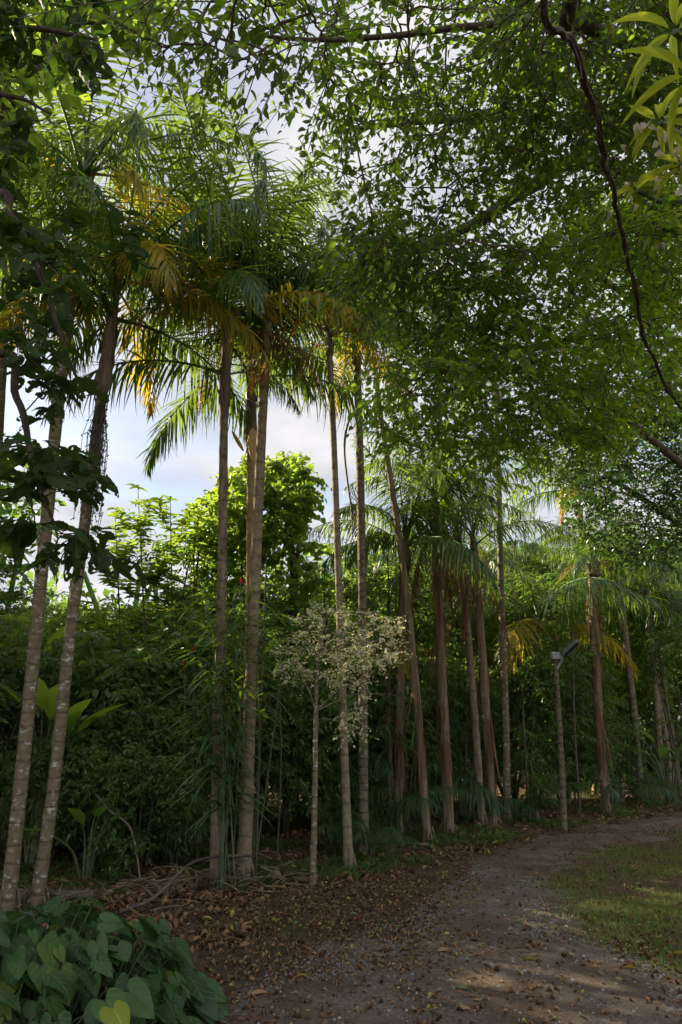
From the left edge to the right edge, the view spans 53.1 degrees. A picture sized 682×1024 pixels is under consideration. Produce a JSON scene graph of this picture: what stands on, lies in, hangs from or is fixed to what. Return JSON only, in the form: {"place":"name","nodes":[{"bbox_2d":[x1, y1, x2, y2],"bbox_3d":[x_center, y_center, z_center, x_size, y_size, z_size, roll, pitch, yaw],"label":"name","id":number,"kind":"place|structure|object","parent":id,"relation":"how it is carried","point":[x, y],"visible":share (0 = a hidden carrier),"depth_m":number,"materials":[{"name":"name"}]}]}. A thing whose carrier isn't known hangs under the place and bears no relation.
{"place":"outdoors","nodes":[
{"label":"outdoors","id":0,"kind":"place"},
{"bbox_2d":[0,723,681,997],"bbox_3d":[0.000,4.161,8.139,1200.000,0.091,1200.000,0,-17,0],"label":"ground","id":1,"kind":"structure","parent":0,"point":[298,822],"depth_m":6.73,"materials":[{"name":"soil"}]},
{"bbox_2d":[0,575,58,644],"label":"broadleaf tree","id":2,"kind":"object","parent":1,"relation":"on","point":[15,598],"visible":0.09,"depth_m":14.61,"materials":[{"name":"green plant"}]},
{"bbox_2d":[0,455,66,616],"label":"shade tree","id":3,"kind":"object","parent":1,"relation":"on","point":[7,569],"visible":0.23,"depth_m":16.09,"materials":[{"name":"green plant"}]},
{"bbox_2d":[0,725,93,862],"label":"shrub","id":4,"kind":"object","parent":1,"relation":"on","point":[33,783],"visible":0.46,"depth_m":7.72,"materials":[{"name":"green plant"}]},
{"bbox_2d":[0,619,98,823],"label":"shrub","id":5,"kind":"object","parent":1,"relation":"on","point":[12,723],"visible":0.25,"depth_m":8.44,"materials":[{"name":"green plant"}]},
{"bbox_2d":[0,677,126,867],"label":"paddle leaved plant","id":6,"kind":"object","parent":1,"relation":"on","point":[46,698],"visible":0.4,"depth_m":7.80,"materials":[{"name":"green plant"}]},
{"bbox_2d":[0,647,127,852],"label":"shrub","id":7,"kind":"object","parent":1,"relation":"on","point":[16,678],"visible":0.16,"depth_m":8.85,"materials":[{"name":"green plant"}]},
{"bbox_2d":[0,0,157,587],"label":"leaved tree","id":8,"kind":"object","parent":1,"relation":"on","point":[71,462],"visible":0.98,"depth_m":3.29,"materials":[{"name":"green plant"}]},
{"bbox_2d":[23,790,140,880],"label":"paddle leaved plant","id":9,"kind":"object","parent":1,"relation":"on","point":[88,865],"visible":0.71,"depth_m":7.04,"materials":[{"name":"green plant"}]},
{"bbox_2d":[1,593,167,742],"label":"shrub","id":10,"kind":"object","parent":1,"relation":"on","point":[89,624],"visible":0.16,"depth_m":11.60,"materials":[{"name":"green plant"}]},
{"bbox_2d":[0,130,175,487],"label":"palm tree","id":11,"kind":"object","parent":1,"relation":"on","point":[3,368],"visible":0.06,"depth_m":9.08,"materials":[{"name":"green plant"}]},
{"bbox_2d":[30,729,154,870],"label":"shrub","id":12,"kind":"object","parent":1,"relation":"on","point":[91,750],"visible":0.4,"depth_m":7.67,"materials":[{"name":"green plant"}]},
{"bbox_2d":[0,0,190,216],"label":"sunlit tree","id":13,"kind":"object","parent":1,"relation":"on","point":[67,97],"visible":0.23,"depth_m":5.56,"materials":[{"name":"green plant"}]},
{"bbox_2d":[0,634,207,851],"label":"shrub","id":14,"kind":"object","parent":1,"relation":"on","point":[99,652],"visible":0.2,"depth_m":8.88,"materials":[{"name":"green plant"}]},
{"bbox_2d":[0,895,229,1023],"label":"heart leaved plant","id":15,"kind":"object","parent":1,"relation":"on","point":[59,970],"visible":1,"depth_m":3.49,"materials":[{"name":"green plant"}]},
{"bbox_2d":[31,689,211,871],"bbox_3d":[-2.613,3.234,8.378,2.196,2.036,1.686,10,-20,-29],"label":"shrub","id":16,"kind":"object","parent":1,"relation":"on","point":[95,734],"visible":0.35,"depth_m":8.16,"materials":[{"name":"green plant"}]},
{"bbox_2d":[80,510,163,653],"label":"young tree","id":17,"kind":"object","parent":1,"relation":"on","point":[119,553],"visible":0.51,"depth_m":12.07,"materials":[{"name":"green plant"}]},
{"bbox_2d":[0,6,264,911],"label":"palm tree","id":18,"kind":"object","parent":1,"relation":"on","point":[133,127],"visible":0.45,"depth_m":7.67,"materials":[{"name":"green plant"}]},
{"bbox_2d":[0,130,274,909],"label":"palm tree","id":19,"kind":"object","parent":1,"relation":"on","point":[161,281],"visible":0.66,"depth_m":7.45,"materials":[{"name":"green plant"}]},
{"bbox_2d":[72,742,209,882],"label":"shrub","id":20,"kind":"object","parent":1,"relation":"on","point":[157,776],"visible":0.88,"depth_m":7.38,"materials":[{"name":"green plant"}]},
{"bbox_2d":[106,484,178,647],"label":"young tree","id":21,"kind":"object","parent":1,"relation":"on","point":[143,521],"visible":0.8,"depth_m":11.73,"materials":[{"name":"green plant"}]},
{"bbox_2d":[49,610,257,851],"bbox_3d":[-2.528,3.085,9.845,2.693,3.252,3.508,-2,-17,8],"label":"shrub","id":22,"kind":"object","parent":1,"relation":"on","point":[96,638],"visible":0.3,"depth_m":9.18,"materials":[{"name":"green plant"}]},
{"bbox_2d":[118,502,200,598],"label":"sapling","id":23,"kind":"object","parent":1,"relation":"on","point":[163,545],"visible":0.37,"depth_m":12.45,"materials":[{"name":"green plant"}]},
{"bbox_2d":[75,759,256,867],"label":"seedling palm","id":24,"kind":"object","parent":1,"relation":"on","point":[148,854],"visible":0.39,"depth_m":7.64,"materials":[{"name":"green plant"}]},
{"bbox_2d":[133,495,203,648],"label":"young tree","id":25,"kind":"object","parent":1,"relation":"on","point":[164,513],"visible":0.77,"depth_m":12.00,"materials":[{"name":"green plant"}]},
{"bbox_2d":[119,853,251,913],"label":"fallen branch","id":26,"kind":"object","parent":1,"relation":"on","point":[172,880],"visible":0.95,"depth_m":6.26,"materials":[{"name":"brown wood"}]},
{"bbox_2d":[154,561,226,645],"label":"sapling","id":27,"kind":"object","parent":1,"relation":"on","point":[177,596],"visible":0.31,"depth_m":11.57,"materials":[{"name":"green plant"}]},
{"bbox_2d":[148,510,237,816],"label":"young tree","id":28,"kind":"object","parent":1,"relation":"on","point":[192,547],"visible":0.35,"depth_m":12.12,"materials":[{"name":"green plant"}]},
{"bbox_2d":[119,685,271,854],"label":"shrub","id":29,"kind":"object","parent":1,"relation":"on","point":[196,754],"visible":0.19,"depth_m":8.62,"materials":[{"name":"green plant"}]},
{"bbox_2d":[36,58,389,887],"bbox_3d":[-1.354,-0.499,8.001,4.115,8.938,4.476,0,-17,0],"label":"palm tree","id":30,"kind":"object","parent":1,"relation":"on","point":[248,286],"visible":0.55,"depth_m":8.20,"materials":[{"name":"green plant"}]},
{"bbox_2d":[130,580,307,893],"bbox_3d":[-1.279,2.216,7.036,1.932,3.140,1.888,0,-17,0],"label":"cane plant","id":31,"kind":"object","parent":1,"relation":"on","point":[221,809],"visible":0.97,"depth_m":7.01,"materials":[{"name":"green plant"}]},
{"bbox_2d":[164,451,335,815],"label":"vine covered tree","id":32,"kind":"object","parent":1,"relation":"on","point":[300,502],"visible":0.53,"depth_m":12.72,"materials":[{"name":"green plant"}]},
{"bbox_2d":[119,154,390,869],"bbox_3d":[-1.203,-0.014,8.839,3.906,8.496,3.999,9,-19,-27],"label":"palm tree","id":33,"kind":"object","parent":1,"relation":"on","point":[177,414],"visible":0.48,"depth_m":9.21,"materials":[{"name":"green plant"}]},
{"bbox_2d":[174,639,339,839],"bbox_3d":[-1.368,3.315,10.161,2.642,2.886,2.770,5,-18,-16],"label":"shrub","id":34,"kind":"object","parent":1,"relation":"on","point":[273,772],"visible":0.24,"depth_m":9.69,"materials":[{"name":"green plant"}]},
{"bbox_2d":[214,556,307,847],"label":"sapling","id":35,"kind":"object","parent":1,"relation":"on","point":[273,620],"visible":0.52,"depth_m":9.56,"materials":[{"name":"green plant"}]},
{"bbox_2d":[0,825,542,915],"bbox_3d":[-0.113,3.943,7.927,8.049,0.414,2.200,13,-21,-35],"label":"stalk debris","id":36,"kind":"object","parent":1,"relation":"on","point":[106,891],"visible":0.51,"depth_m":6.62,"materials":[{"name":"brown plant"}]},
{"bbox_2d":[224,601,320,872],"bbox_3d":[-0.856,2.539,7.783,1.345,2.957,1.371,14,-22,-38],"label":"cane plant","id":37,"kind":"object","parent":1,"relation":"on","point":[264,717],"visible":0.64,"depth_m":7.72,"materials":[{"name":"green plant"}]},
{"bbox_2d":[204,655,358,833],"bbox_3d":[-0.882,3.517,10.348,2.898,2.686,2.225,-9,-19,28],"label":"shrub","id":38,"kind":"object","parent":1,"relation":"on","point":[324,719],"visible":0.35,"depth_m":9.93,"materials":[{"name":"green plant"}]},
{"bbox_2d":[128,61,442,877],"bbox_3d":[-1.044,-0.571,8.598,3.798,9.419,4.440,15,-23,-41],"label":"palm tree","id":39,"kind":"object","parent":1,"relation":"on","point":[258,163],"visible":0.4,"depth_m":8.40,"materials":[{"name":"green plant"}]},
{"bbox_2d":[275,588,357,821],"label":"sapling","id":40,"kind":"object","parent":1,"relation":"on","point":[330,628],"visible":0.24,"depth_m":12.06,"materials":[{"name":"green plant"}]},
{"bbox_2d":[198,193,449,869],"bbox_3d":[-0.093,-0.002,8.910,3.302,8.520,3.398,-7,-18,22],"label":"palm tree","id":41,"kind":"object","parent":1,"relation":"on","point":[349,858],"visible":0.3,"depth_m":9.09,"materials":[{"name":"plant"}]},
{"bbox_2d":[276,735,393,820],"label":"seedling palm","id":42,"kind":"object","parent":1,"relation":"on","point":[383,762],"visible":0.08,"depth_m":10.42,"materials":[{"name":"green plant"}]},
{"bbox_2d":[254,597,422,887],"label":"blossoming sapling","id":43,"kind":"object","parent":1,"relation":"on","point":[316,648],"visible":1,"depth_m":7.32,"materials":[{"name":"beige plant"}]},
{"bbox_2d":[0,799,678,920],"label":"weeds","id":44,"kind":"object","parent":1,"relation":"on","point":[27,879],"visible":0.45,"depth_m":8.06,"materials":[{"name":"green plant"}]},
{"bbox_2d":[0,794,681,1023],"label":"leaf litter","id":45,"kind":"object","parent":1,"relation":"on","point":[205,895],"visible":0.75,"depth_m":5.71,"materials":[{"name":"brown plant"}]},
{"bbox_2d":[0,526,681,778],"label":"forest","id":46,"kind":"object","parent":1,"relation":"on","point":[86,581],"depth_m":21.49,"materials":[{"name":"green plant"}]},
{"bbox_2d":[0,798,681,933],"bbox_3d":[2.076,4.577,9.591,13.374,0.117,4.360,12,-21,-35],"label":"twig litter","id":47,"kind":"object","parent":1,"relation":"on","point":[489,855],"visible":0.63,"depth_m":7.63,"materials":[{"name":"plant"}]},
{"bbox_2d":[9,0,681,481],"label":"overhanging tree","id":48,"kind":"object","parent":1,"relation":"on","point":[393,254],"visible":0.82,"depth_m":4.20,"materials":[{"name":"green plant"}]},
{"bbox_2d":[609,0,681,97],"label":"perched plant","id":49,"kind":"object","parent":48,"relation":"attached to","point":[658,41],"visible":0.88,"depth_m":2.54,"materials":[{"name":"green plant"}]},
{"bbox_2d":[621,87,681,162],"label":"perched plant","id":50,"kind":"object","parent":48,"relation":"attached to","point":[644,131],"visible":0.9,"depth_m":3.18,"materials":[{"name":"green plant"}]},
{"bbox_2d":[621,46,681,161],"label":"perched plant","id":51,"kind":"object","parent":48,"relation":"attached to","point":[665,55],"visible":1,"depth_m":2.54,"materials":[{"name":"green plant"}]},
{"bbox_2d":[263,631,430,825],"bbox_3d":[0.064,3.628,11.621,3.022,3.148,2.882,-5,-18,15],"label":"shrub","id":52,"kind":"object","parent":1,"relation":"on","point":[377,688],"visible":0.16,"depth_m":11.18,"materials":[{"name":"green plant"}]},
{"bbox_2d":[304,783,395,851],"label":"seedling palm","id":53,"kind":"object","parent":1,"relation":"on","point":[331,828],"visible":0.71,"depth_m":8.72,"materials":[{"name":"green plant"}]},
{"bbox_2d":[240,214,479,857],"bbox_3d":[0.134,0.078,9.793,3.502,8.878,3.436,-13,-21,36],"label":"palm tree","id":54,"kind":"object","parent":1,"relation":"on","point":[362,607],"visible":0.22,"depth_m":9.68,"materials":[{"name":"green plant"}]},
{"bbox_2d":[287,228,456,842],"bbox_3d":[0.474,-0.033,10.895,3.427,10.042,2.782,14,-22,-38],"label":"palm tree","id":55,"kind":"object","parent":1,"relation":"on","point":[426,828],"visible":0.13,"depth_m":10.09,"materials":[{"name":"brown plant"}]},
{"bbox_2d":[301,518,448,676],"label":"airy tree","id":56,"kind":"object","parent":1,"relation":"on","point":[349,579],"visible":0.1,"depth_m":14.85,"materials":[{"name":"green plant"}]},
{"bbox_2d":[335,791,422,854],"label":"seedling palm","id":57,"kind":"object","parent":1,"relation":"on","point":[377,837],"visible":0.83,"depth_m":8.42,"materials":[{"name":"green plant"}]},
{"bbox_2d":[312,556,447,819],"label":"palm tree","id":58,"kind":"object","parent":1,"relation":"on","point":[405,665],"visible":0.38,"depth_m":11.10,"materials":[{"name":"green plant"}]},
{"bbox_2d":[334,554,438,831],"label":"sapling","id":59,"kind":"object","parent":1,"relation":"on","point":[370,589],"visible":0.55,"depth_m":10.90,"materials":[{"name":"green plant"}]},
{"bbox_2d":[321,523,452,627],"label":"palm tree","id":60,"kind":"object","parent":1,"relation":"on","point":[383,561],"visible":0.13,"depth_m":15.63,"materials":[{"name":"green plant"}]},
{"bbox_2d":[320,747,470,837],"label":"seedling palm","id":61,"kind":"object","parent":1,"relation":"on","point":[388,815],"visible":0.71,"depth_m":9.63,"materials":[{"name":"green plant"}]},
{"bbox_2d":[331,668,460,811],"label":"shrub","id":62,"kind":"object","parent":1,"relation":"on","point":[433,764],"visible":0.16,"depth_m":11.54,"materials":[{"name":"green plant"}]},
{"bbox_2d":[340,678,454,834],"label":"cane plant","id":63,"kind":"object","parent":1,"relation":"on","point":[393,702],"visible":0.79,"depth_m":10.12,"materials":[{"name":"green plant"}]},
{"bbox_2d":[311,677,509,819],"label":"seedling palm","id":64,"kind":"object","parent":1,"relation":"on","point":[492,800],"visible":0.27,"depth_m":10.96,"materials":[{"name":"green plant"}]},
{"bbox_2d":[298,423,526,835],"bbox_3d":[1.095,1.753,10.781,3.653,6.259,3.366,0,-17,0],"label":"palm tree","id":65,"kind":"object","parent":1,"relation":"on","point":[381,535],"visible":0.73,"depth_m":10.83,"materials":[{"name":"green plant"}]},
{"bbox_2d":[339,644,510,811],"bbox_3d":[1.475,3.986,12.792,2.882,3.148,3.022,15,-23,-41],"label":"shrub","id":66,"kind":"object","parent":1,"relation":"on","point":[461,668],"visible":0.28,"depth_m":12.35,"materials":[{"name":"green plant"}]},
{"bbox_2d":[353,552,500,798],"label":"airy tree","id":67,"kind":"object","parent":1,"relation":"on","point":[459,644],"visible":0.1,"depth_m":15.07,"materials":[{"name":"green plant"}]},
{"bbox_2d":[343,393,542,834],"bbox_3d":[1.675,1.462,10.804,3.512,6.824,3.398,0,-17,0],"label":"palm tree","id":68,"kind":"object","parent":1,"relation":"on","point":[443,730],"visible":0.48,"depth_m":10.93,"materials":[{"name":"green plant"}]},
{"bbox_2d":[388,446,532,825],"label":"palm tree","id":69,"kind":"object","parent":1,"relation":"on","point":[481,816],"visible":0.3,"depth_m":11.50,"materials":[{"name":"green plant"}]},
{"bbox_2d":[412,572,515,816],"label":"sapling","id":70,"kind":"object","parent":1,"relation":"on","point":[458,703],"visible":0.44,"depth_m":12.47,"materials":[{"name":"green plant"}]},
{"bbox_2d":[396,520,540,795],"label":"palm tree","id":71,"kind":"object","parent":1,"relation":"on","point":[519,566],"visible":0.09,"depth_m":16.82,"materials":[{"name":"green plant"}]},
{"bbox_2d":[263,826,681,1004],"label":"grass","id":72,"kind":"structure","parent":1,"relation":"on","point":[616,896],"depth_m":6.24,"materials":[{"name":"green plant"}]},
{"bbox_2d":[399,452,581,824],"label":"palm tree","id":73,"kind":"object","parent":1,"relation":"on","point":[483,687],"visible":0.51,"depth_m":11.83,"materials":[{"name":"green plant"}]},
{"bbox_2d":[321,154,681,507],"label":"bright green tree","id":74,"kind":"object","parent":1,"relation":"on","point":[652,288],"visible":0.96,"depth_m":5.09,"materials":[{"name":"green plant"}]},
{"bbox_2d":[536,0,681,420],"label":"hanging vine","id":75,"kind":"object","parent":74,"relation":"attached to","point":[549,27],"visible":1,"depth_m":2.82,"materials":[{"name":"brown plant"}]},
{"bbox_2d":[600,170,681,226],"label":"perched plant","id":76,"kind":"object","parent":74,"relation":"attached to","point":[640,193],"visible":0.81,"depth_m":3.69,"materials":[{"name":"green plant"}]},
{"bbox_2d":[635,147,681,204],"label":"perched plant","id":77,"kind":"object","parent":74,"relation":"attached to","point":[662,169],"visible":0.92,"depth_m":3.39,"materials":[{"name":"green plant"}]},
{"bbox_2d":[443,303,561,821],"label":"palm tree","id":78,"kind":"object","parent":1,"relation":"on","point":[505,717],"visible":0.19,"depth_m":12.02,"materials":[{"name":"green plant"}]},
{"bbox_2d":[425,642,585,802],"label":"shrub","id":79,"kind":"object","parent":1,"relation":"on","point":[550,726],"visible":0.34,"depth_m":13.27,"materials":[{"name":"green plant"}]},
{"bbox_2d":[469,569,551,805],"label":"sapling","id":80,"kind":"object","parent":1,"relation":"on","point":[493,647],"visible":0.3,"depth_m":14.15,"materials":[{"name":"green plant"}]},
{"bbox_2d":[480,625,567,811],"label":"sapling","id":81,"kind":"object","parent":1,"relation":"on","point":[519,671],"visible":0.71,"depth_m":12.68,"materials":[{"name":"green plant"}]},
{"bbox_2d":[462,492,593,787],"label":"palm tree","id":82,"kind":"object","parent":1,"relation":"on","point":[537,551],"visible":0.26,"depth_m":17.96,"materials":[{"name":"green plant"}]},
{"bbox_2d":[474,749,591,819],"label":"seedling palm","id":83,"kind":"object","parent":1,"relation":"on","point":[521,805],"visible":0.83,"depth_m":11.40,"materials":[{"name":"green plant"}]},
{"bbox_2d":[488,545,594,804],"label":"palm tree","id":84,"kind":"object","parent":1,"relation":"on","point":[506,587],"visible":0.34,"depth_m":14.69,"materials":[{"name":"green plant"}]},
{"bbox_2d":[491,515,628,645],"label":"palm tree","id":85,"kind":"object","parent":1,"relation":"on","point":[556,563],"visible":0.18,"depth_m":17.44,"materials":[{"name":"green plant"}]},
{"bbox_2d":[447,558,681,808],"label":"palm tree","id":86,"kind":"object","parent":1,"relation":"on","point":[628,596],"visible":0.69,"depth_m":13.38,"materials":[{"name":"green plant"}]},
{"bbox_2d":[549,639,579,832],"bbox_3d":[3.510,3.394,10.379,0.563,2.882,0.211,-13,-21,37],"label":"street lamp","id":87,"kind":"object","parent":1,"relation":"on","point":[555,657],"visible":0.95,"depth_m":10.48,"materials":[{"name":"grey metal"}]},
{"bbox_2d":[511,714,627,809],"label":"seedling palm","id":88,"kind":"object","parent":1,"relation":"on","point":[615,796],"visible":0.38,"depth_m":13.17,"materials":[{"name":"green plant"}]},
{"bbox_2d":[519,611,626,778],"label":"shrub","id":89,"kind":"object","parent":1,"relation":"on","point":[622,673],"visible":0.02,"depth_m":16.79,"materials":[{"name":"green plant"}]},
{"bbox_2d":[499,641,648,800],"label":"shrub","id":90,"kind":"object","parent":1,"relation":"on","point":[589,722],"visible":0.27,"depth_m":13.92,"materials":[{"name":"green plant"}]},
{"bbox_2d":[532,593,628,810],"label":"sapling","id":91,"kind":"object","parent":1,"relation":"on","point":[583,658],"visible":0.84,"depth_m":12.88,"materials":[{"name":"green plant"}]},
{"bbox_2d":[493,445,671,796],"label":"palm tree","id":92,"kind":"object","parent":1,"relation":"on","point":[538,496],"visible":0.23,"depth_m":17.39,"materials":[{"name":"green plant"}]},
{"bbox_2d":[539,517,655,813],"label":"palm tree","id":93,"kind":"object","parent":1,"relation":"on","point":[591,567],"visible":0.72,"depth_m":13.21,"materials":[{"name":"green plant"}]},
{"bbox_2d":[542,177,681,584],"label":"dark tree","id":94,"kind":"object","parent":1,"relation":"on","point":[657,509],"visible":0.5,"depth_m":8.79,"materials":[{"name":"green plant"}]},
{"bbox_2d":[542,501,681,801],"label":"palm tree","id":95,"kind":"object","parent":1,"relation":"on","point":[627,651],"visible":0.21,"depth_m":15.06,"materials":[{"name":"green plant"}]},
{"bbox_2d":[567,732,681,809],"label":"seedling palm","id":96,"kind":"object","parent":1,"relation":"on","point":[636,788],"visible":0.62,"depth_m":13.82,"materials":[{"name":"green plant"}]},
{"bbox_2d":[579,539,681,792],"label":"palm tree","id":97,"kind":"object","parent":1,"relation":"on","point":[662,592],"visible":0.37,"depth_m":16.83,"materials":[{"name":"green plant"}]},
{"bbox_2d":[584,623,679,785],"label":"shrub","id":98,"kind":"object","parent":1,"relation":"on","point":[621,710],"visible":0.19,"depth_m":17.81,"materials":[{"name":"green plant"}]},
{"bbox_2d":[585,591,681,790],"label":"palm tree","id":99,"kind":"object","parent":1,"relation":"on","point":[675,609],"visible":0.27,"depth_m":16.91,"materials":[{"name":"green plant"}]},
{"bbox_2d":[630,611,681,795],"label":"sapling","id":100,"kind":"object","parent":1,"relation":"on","point":[670,647],"visible":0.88,"depth_m":15.99,"materials":[{"name":"green plant"}]},
{"bbox_2d":[634,604,681,792],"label":"sapling","id":101,"kind":"object","parent":1,"relation":"on","point":[644,660],"visible":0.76,"depth_m":16.20,"materials":[{"name":"green plant"}]},
{"bbox_2d":[0,0,681,717],"label":"sky","id":102,"kind":"structure","parent":0,"point":[185,477],"materials":[{"name":"white"}]},
{"bbox_2d":[201,813,681,1023],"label":"path","id":103,"kind":"structure","parent":0,"point":[592,987],"depth_m":4.38,"materials":[{"name":"grey gravel"}]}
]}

